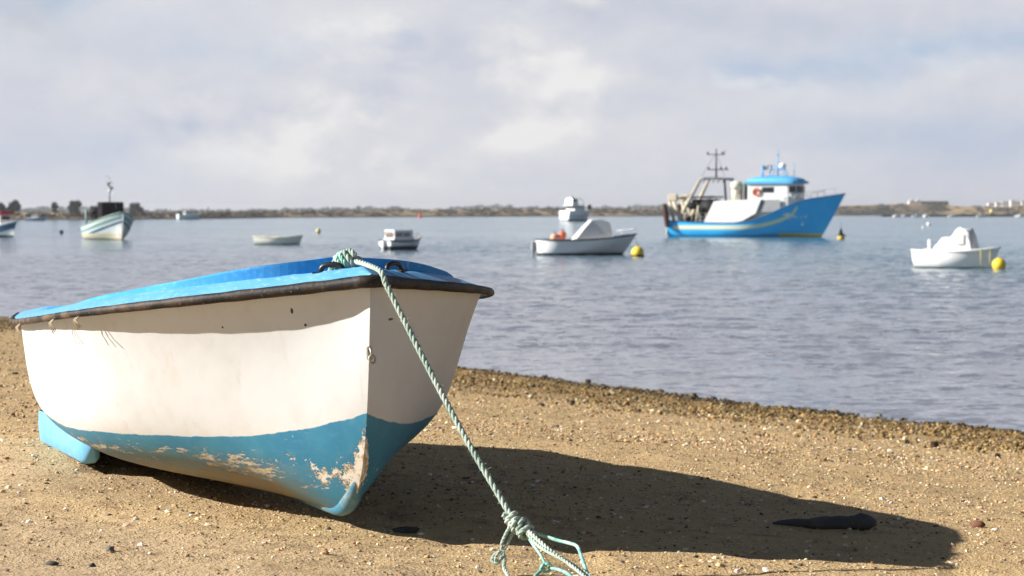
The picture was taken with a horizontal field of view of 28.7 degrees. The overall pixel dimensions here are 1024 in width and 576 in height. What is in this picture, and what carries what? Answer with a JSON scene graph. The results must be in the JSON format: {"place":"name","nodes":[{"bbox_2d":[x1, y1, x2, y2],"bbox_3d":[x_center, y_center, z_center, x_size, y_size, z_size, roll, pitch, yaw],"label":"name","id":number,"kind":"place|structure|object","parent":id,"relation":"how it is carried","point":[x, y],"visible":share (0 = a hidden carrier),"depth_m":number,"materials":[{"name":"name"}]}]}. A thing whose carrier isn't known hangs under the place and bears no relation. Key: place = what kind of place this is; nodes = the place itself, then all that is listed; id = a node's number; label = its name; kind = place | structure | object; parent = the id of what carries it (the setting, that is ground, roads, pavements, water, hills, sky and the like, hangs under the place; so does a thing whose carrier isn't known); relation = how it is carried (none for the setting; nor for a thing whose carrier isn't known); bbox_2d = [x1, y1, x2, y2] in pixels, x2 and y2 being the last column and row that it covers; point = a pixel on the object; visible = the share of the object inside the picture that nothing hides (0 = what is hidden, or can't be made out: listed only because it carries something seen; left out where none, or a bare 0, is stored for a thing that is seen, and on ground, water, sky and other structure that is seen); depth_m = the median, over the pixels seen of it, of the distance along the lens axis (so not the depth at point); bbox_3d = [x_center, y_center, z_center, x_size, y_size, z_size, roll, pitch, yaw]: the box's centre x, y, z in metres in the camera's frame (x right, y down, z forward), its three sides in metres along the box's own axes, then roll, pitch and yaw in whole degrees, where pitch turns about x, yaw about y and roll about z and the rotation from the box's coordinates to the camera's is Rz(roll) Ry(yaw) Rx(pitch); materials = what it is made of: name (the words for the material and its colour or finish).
{"place":"outdoors","nodes":[
{"label":"outdoors","id":0,"kind":"place"},
{"bbox_2d":[0,215,1023,431],"bbox_3d":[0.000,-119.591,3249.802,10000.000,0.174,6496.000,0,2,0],"label":"water","id":1,"kind":"structure","parent":0,"point":[864,316],"depth_m":62.72,"materials":[{"name":"blue liquid"}]},
{"bbox_2d":[0,211,16,236],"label":"fishing boat","id":2,"kind":"object","parent":1,"relation":"on","point":[7,226],"visible":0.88,"depth_m":213.00,"materials":[{"name":"white paint"}]},
{"bbox_2d":[25,215,45,220],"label":"motor boat","id":3,"kind":"object","parent":1,"relation":"on","point":[35,218],"visible":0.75,"depth_m":648.87,"materials":[{"name":"white plastic"}]},
{"bbox_2d":[81,176,133,239],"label":"fishing boat","id":4,"kind":"object","parent":1,"relation":"on","point":[112,220],"visible":0.84,"depth_m":193.75,"materials":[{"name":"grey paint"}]},
{"bbox_2d":[176,210,200,219],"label":"motor boat","id":5,"kind":"object","parent":1,"relation":"on","point":[188,215],"visible":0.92,"depth_m":771.98,"materials":[{"name":"white plastic"}]},
{"bbox_2d":[253,235,302,244],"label":"dinghy","id":6,"kind":"object","parent":1,"relation":"on","point":[278,240],"visible":0.88,"depth_m":161.96,"materials":[{"name":"beige paint"}]},
{"bbox_2d":[378,230,421,250],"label":"cabin boat","id":7,"kind":"object","parent":1,"relation":"on","point":[399,240],"visible":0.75,"depth_m":138.88,"materials":[{"name":"white plastic"}]},
{"bbox_2d":[559,194,591,220],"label":"motor yacht","id":8,"kind":"object","parent":1,"relation":"on","point":[574,211],"visible":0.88,"depth_m":615.55,"materials":[{"name":"white plastic"}]},
{"bbox_2d":[531,219,637,255],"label":"motor boat","id":9,"kind":"object","parent":1,"relation":"on","point":[594,237],"visible":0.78,"depth_m":121.94,"materials":[{"name":"white plastic"}]},
{"bbox_2d":[550,231,558,238],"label":"fender","id":10,"kind":"object","parent":9,"relation":"on","point":[554,236],"visible":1,"depth_m":121.77,"materials":[{"name":"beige plastic"}]},
{"bbox_2d":[558,229,566,238],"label":"fender","id":11,"kind":"object","parent":9,"relation":"on","point":[562,234],"visible":1,"depth_m":121.93,"materials":[{"name":"orange plastic"}]},
{"bbox_2d":[631,245,643,256],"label":"mooring buoy","id":12,"kind":"object","parent":1,"relation":"on","point":[637,251],"visible":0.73,"depth_m":118.98,"materials":[{"name":"yellow plastic"}]},
{"bbox_2d":[662,149,845,236],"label":"fishing trawler","id":13,"kind":"object","parent":1,"relation":"on","point":[777,205],"visible":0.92,"depth_m":214.60,"materials":[{"name":"paint"}]},
{"bbox_2d":[662,204,668,226],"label":"trawl door","id":14,"kind":"structure","parent":13,"relation":"in","point":[665,207],"depth_m":217.57,"materials":[{"name":"metal"}]},
{"bbox_2d":[837,228,845,238],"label":"channel buoy","id":15,"kind":"object","parent":1,"relation":"on","point":[840,235],"visible":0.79,"depth_m":199.11,"materials":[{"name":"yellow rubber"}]},
{"bbox_2d":[881,214,1013,216],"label":"floating raft","id":16,"kind":"object","parent":1,"relation":"on","point":[943,215],"visible":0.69,"depth_m":1323.19,"materials":[{"name":"white wood"}]},
{"bbox_2d":[911,227,1000,268],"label":"motor boat","id":17,"kind":"object","parent":1,"relation":"on","point":[959,248],"visible":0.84,"depth_m":93.62,"materials":[{"name":"white plastic"}]},
{"bbox_2d":[992,257,1005,268],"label":"mooring buoy","id":18,"kind":"object","parent":1,"relation":"on","point":[998,263],"visible":0.81,"depth_m":90.71,"materials":[{"name":"yellow plastic"}]},
{"bbox_2d":[0,316,1023,575],"bbox_3d":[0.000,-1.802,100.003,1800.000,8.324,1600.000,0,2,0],"label":"beach","id":19,"kind":"structure","parent":0,"point":[14,528],"depth_m":8.72,"materials":[{"name":"beige sand"}]},
{"bbox_2d":[45,560,58,565],"bbox_3d":[-1.523,0.912,6.624,0.048,0.020,0.030,0,2,0],"label":"stone","id":20,"kind":"object","parent":19,"relation":"on","point":[52,563],"visible":1,"depth_m":6.61,"materials":[{"name":"grey stone"}]},
{"bbox_2d":[105,546,114,550],"bbox_3d":[-1.395,0.905,6.934,0.033,0.024,0.056,-1,2,-13],"label":"stone","id":21,"kind":"object","parent":19,"relation":"on","point":[108,548],"visible":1,"depth_m":6.92,"materials":[{"name":"grey stone"}]},
{"bbox_2d":[9,257,494,515],"bbox_3d":[-1.299,0.367,9.338,1.952,1.030,4.284,-3,2,-22],"label":"rowing boat","id":22,"kind":"object","parent":19,"relation":"on","point":[308,382],"visible":0.98,"depth_m":7.82,"materials":[{"name":"paint"}]},
{"bbox_2d":[328,248,592,575],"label":"mooring rope","id":23,"kind":"object","parent":22,"relation":"attached to","point":[348,258],"visible":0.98,"depth_m":6.94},
{"bbox_2d":[391,526,419,532],"bbox_3d":[-0.420,0.955,7.886,0.114,0.031,0.052,0,2,-6],"label":"stone","id":24,"kind":"object","parent":19,"relation":"on","point":[406,529],"visible":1,"depth_m":7.87,"materials":[{"name":"black stone"}]},
{"bbox_2d":[0,336,1023,575],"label":"pebbles","id":25,"kind":"object","parent":19,"relation":"on","point":[637,438],"visible":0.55,"depth_m":10.53,"materials":[{"name":"gravel"}]},
{"bbox_2d":[0,319,1023,459],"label":"seaweed","id":26,"kind":"object","parent":19,"relation":"on","point":[713,407],"visible":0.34,"depth_m":23.74,"materials":[{"name":"seaweed"}]},
{"bbox_2d":[772,513,876,530],"bbox_3d":[1.348,1.008,8.629,0.446,0.083,0.118,0,2,7],"label":"driftwood","id":27,"kind":"object","parent":19,"relation":"on","point":[861,521],"visible":0.96,"depth_m":8.58,"materials":[{"name":"brown wood"}]},
{"bbox_2d":[970,520,984,527],"bbox_3d":[2.112,1.074,9.053,0.069,0.044,0.052,-1,2,-17],"label":"stone","id":28,"kind":"object","parent":19,"relation":"on","point":[975,523],"visible":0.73,"depth_m":9.04,"materials":[{"name":"pink stone"}]},
{"bbox_2d":[0,0,1023,212],"label":"sky","id":29,"kind":"structure","parent":0,"point":[235,105],"materials":[{"name":"white"}]},
{"bbox_2d":[11,204,1023,219],"bbox_3d":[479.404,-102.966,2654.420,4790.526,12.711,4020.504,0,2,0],"label":"terrain","id":30,"kind":"structure","parent":0,"point":[859,210],"depth_m":1478.37,"materials":[{"name":"green plant"}]},
{"bbox_2d":[0,202,7,210],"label":"pine tree","id":31,"kind":"object","parent":30,"relation":"on","point":[2,207],"visible":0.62,"depth_m":751.03,"materials":[{"name":"green plant"}]},
{"bbox_2d":[6,200,21,212],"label":"pine tree","id":32,"kind":"object","parent":30,"relation":"on","point":[14,205],"visible":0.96,"depth_m":750.73,"materials":[{"name":"green plant"}]},
{"bbox_2d":[51,202,58,212],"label":"pine tree","id":33,"kind":"object","parent":30,"relation":"on","point":[54,206],"visible":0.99,"depth_m":751.39,"materials":[{"name":"green plant"}]},
{"bbox_2d":[67,200,81,212],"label":"pine tree","id":34,"kind":"object","parent":30,"relation":"on","point":[74,206],"visible":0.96,"depth_m":750.29,"materials":[{"name":"green plant"}]},
{"bbox_2d":[128,202,143,213],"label":"pine tree","id":35,"kind":"object","parent":30,"relation":"on","point":[133,206],"visible":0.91,"depth_m":811.46,"materials":[{"name":"green plant"}]},
{"bbox_2d":[5,204,673,212],"bbox_3d":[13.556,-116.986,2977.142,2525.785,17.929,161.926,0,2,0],"label":"woods","id":36,"kind":"object","parent":30,"relation":"on","point":[357,208],"visible":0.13,"depth_m":2950.80,"materials":[{"name":"green plant"}]},
{"bbox_2d":[1,203,1022,219],"bbox_3d":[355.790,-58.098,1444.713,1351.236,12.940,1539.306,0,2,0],"label":"scrub","id":37,"kind":"object","parent":30,"relation":"on","point":[212,213],"visible":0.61,"depth_m":1275.15,"materials":[{"name":"green plant"}]},
{"bbox_2d":[908,199,920,203],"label":"house","id":38,"kind":"structure","parent":30,"relation":"on","point":[912,201],"depth_m":2115.75,"materials":[{"name":"white glass"}]},
{"bbox_2d":[921,201,948,204],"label":"shed","id":39,"kind":"structure","parent":30,"relation":"on","point":[937,202],"depth_m":2141.88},
{"bbox_2d":[1002,202,1008,206],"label":"town house","id":40,"kind":"structure","parent":30,"relation":"on","point":[1005,204],"depth_m":2813.07,"materials":[{"name":"white glass"}]},
{"bbox_2d":[1009,200,1015,206],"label":"town house","id":41,"kind":"structure","parent":30,"relation":"on","point":[1012,203],"depth_m":2693.18,"materials":[{"name":"white glass"}]},
{"bbox_2d":[994,202,1001,206],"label":"town house","id":42,"kind":"structure","parent":0,"point":[998,204],"depth_m":2753.12,"materials":[{"name":"white glass"}]}
]}

